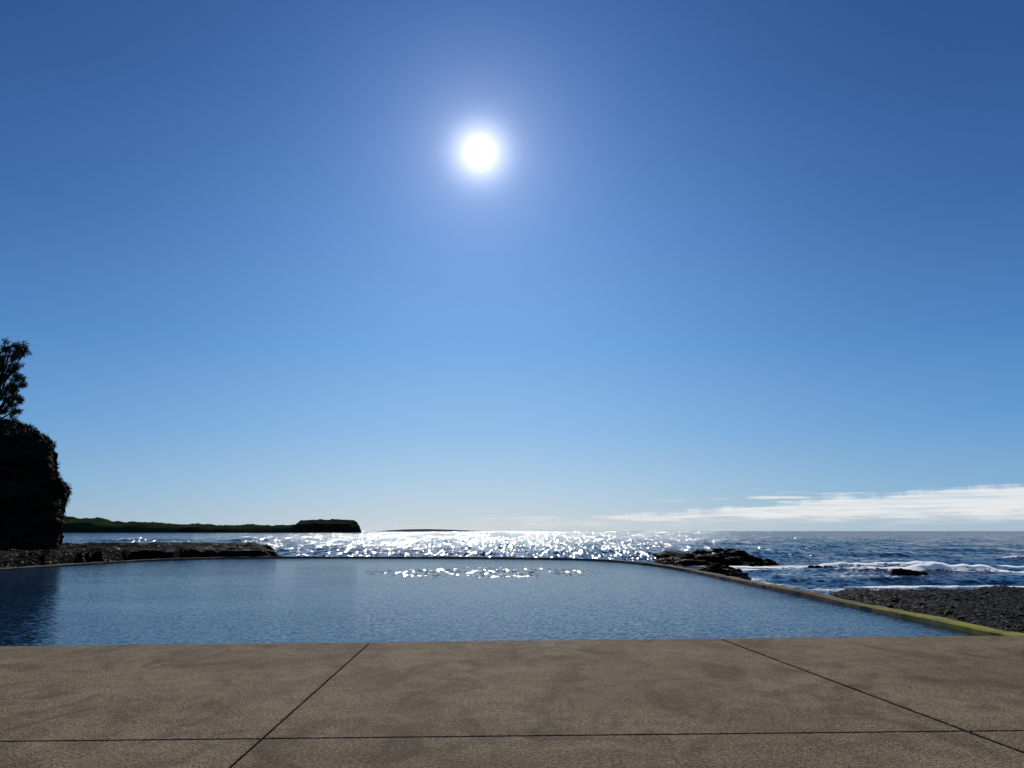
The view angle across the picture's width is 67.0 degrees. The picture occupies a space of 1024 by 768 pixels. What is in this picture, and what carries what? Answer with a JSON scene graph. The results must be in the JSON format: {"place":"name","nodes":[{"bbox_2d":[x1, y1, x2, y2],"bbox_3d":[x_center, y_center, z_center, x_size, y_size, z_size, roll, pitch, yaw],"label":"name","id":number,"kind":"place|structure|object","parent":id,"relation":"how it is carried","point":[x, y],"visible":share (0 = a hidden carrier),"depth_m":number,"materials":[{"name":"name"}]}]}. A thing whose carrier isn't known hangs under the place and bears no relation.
{"place":"outdoors","nodes":[
{"label":"outdoors","id":0,"kind":"place"},
{"bbox_2d":[0,419,68,550],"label":"cliff","id":1,"kind":"structure","parent":0,"point":[26,525],"depth_m":57.55,"materials":[{"name":"black plant"}]},
{"bbox_2d":[0,337,32,419],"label":"windswept tree","id":2,"kind":"object","parent":1,"relation":"on","point":[10,390],"visible":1,"depth_m":62.06,"materials":[{"name":"green plant"}]},
{"bbox_2d":[0,416,72,517],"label":"shrub cover","id":3,"kind":"object","parent":1,"relation":"on","point":[59,477],"visible":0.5,"depth_m":59.20,"materials":[{"name":"green plant"}]},
{"bbox_2d":[0,542,280,567],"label":"rock shelf","id":4,"kind":"object","parent":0,"point":[70,553],"visible":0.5,"depth_m":55.59,"materials":[{"name":"stone"}]},
{"bbox_2d":[63,516,361,532],"bbox_3d":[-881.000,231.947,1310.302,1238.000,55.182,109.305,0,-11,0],"label":"hill","id":5,"kind":"structure","parent":0,"point":[88,525],"depth_m":1273.54,"materials":[{"name":"green plant"}]},
{"bbox_2d":[387,529,470,530],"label":"hill","id":6,"kind":"structure","parent":0,"point":[427,530],"depth_m":4907.19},
{"bbox_2d":[0,558,983,645],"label":"pool water","id":7,"kind":"structure","parent":0,"point":[276,600],"depth_m":20.51,"materials":[{"name":"blue liquid"}]},
{"bbox_2d":[0,635,1023,767],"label":"pavement","id":8,"kind":"structure","parent":0,"point":[902,702],"depth_m":7.26,"materials":[{"name":"concrete"}]},
{"bbox_2d":[0,0,1023,530],"label":"sky","id":9,"kind":"structure","parent":0,"point":[380,265],"materials":[{"name":"blue"}]},
{"bbox_2d":[63,531,1023,594],"bbox_3d":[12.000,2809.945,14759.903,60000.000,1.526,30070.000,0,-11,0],"label":"sea","id":10,"kind":"structure","parent":0,"point":[945,560],"depth_m":123.86,"materials":[{"name":"liquid"}]},
{"bbox_2d":[0,556,1023,635],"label":"pool wall","id":11,"kind":"structure","parent":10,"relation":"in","point":[959,625],"depth_m":26.05,"materials":[{"name":"concrete"}]},
{"bbox_2d":[652,561,672,564],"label":"rock","id":12,"kind":"object","parent":10,"relation":"in","point":[666,563],"visible":0.12,"depth_m":56.35,"materials":[{"name":"black stone"}]},
{"bbox_2d":[655,556,693,565],"bbox_3d":[12.498,14.082,59.472,4.210,1.584,5.757,-8,-14,38],"label":"rock","id":13,"kind":"object","parent":10,"relation":"in","point":[674,560],"visible":0.19,"depth_m":58.46,"materials":[{"name":"black stone"}]},
{"bbox_2d":[652,549,754,566],"bbox_3d":[15.133,14.309,61.624,8.002,2.242,7.549,4,-11,-19],"label":"rock","id":14,"kind":"object","parent":10,"relation":"in","point":[699,557],"visible":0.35,"depth_m":59.55,"materials":[{"name":"black stone"}]},
{"bbox_2d":[692,563,744,574],"bbox_3d":[11.319,11.055,44.278,3.814,1.680,4.574,2,-11,-11],"label":"rock","id":15,"kind":"object","parent":10,"relation":"in","point":[716,568],"visible":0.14,"depth_m":43.04,"materials":[{"name":"black stone"}]},
{"bbox_2d":[718,564,748,575],"bbox_3d":[12.575,11.511,45.989,3.410,1.534,3.159,5,-12,-24],"label":"rock","id":16,"kind":"object","parent":10,"relation":"in","point":[737,570],"visible":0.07,"depth_m":45.81,"materials":[{"name":"black stone"}]},
{"bbox_2d":[711,548,762,561],"bbox_3d":[17.149,14.935,64.616,6.061,2.418,7.185,6,-12,-28],"label":"rock","id":17,"kind":"object","parent":10,"relation":"in","point":[745,555],"visible":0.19,"depth_m":63.01,"materials":[{"name":"black stone"}]},
{"bbox_2d":[723,572,751,579],"bbox_3d":[11.912,10.608,41.218,1.878,1.135,1.863,-10,-14,42],"label":"rock","id":18,"kind":"object","parent":10,"relation":"in","point":[734,574],"visible":0.17,"depth_m":41.13,"materials":[{"name":"black stone"}]},
{"bbox_2d":[743,559,780,565],"bbox_3d":[19.577,14.613,62.267,4.059,1.088,3.471,3,-11,-17],"label":"rock","id":19,"kind":"object","parent":10,"relation":"in","point":[766,562],"visible":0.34,"depth_m":61.49,"materials":[{"name":"black stone"}]},
{"bbox_2d":[807,565,826,568],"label":"rock","id":20,"kind":"object","parent":10,"relation":"in","point":[815,566],"visible":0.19,"depth_m":54.31,"materials":[{"name":"black stone"}]},
{"bbox_2d":[888,568,920,574],"bbox_3d":[23.640,11.617,46.443,2.277,1.117,1.516,3,-11,-17],"label":"rock","id":21,"kind":"object","parent":10,"relation":"in","point":[900,571],"visible":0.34,"depth_m":46.09,"materials":[{"name":"black stone"}]},
{"bbox_2d":[917,571,927,574],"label":"rock","id":22,"kind":"object","parent":10,"relation":"in","point":[922,572],"visible":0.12,"depth_m":46.36,"materials":[{"name":"black stone"}]},
{"bbox_2d":[829,585,1023,632],"bbox_3d":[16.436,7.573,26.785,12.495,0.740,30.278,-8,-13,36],"label":"pebbles","id":23,"kind":"object","parent":0,"point":[921,605],"visible":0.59,"depth_m":25.98,"materials":[{"name":"grey gravel"}]}
]}

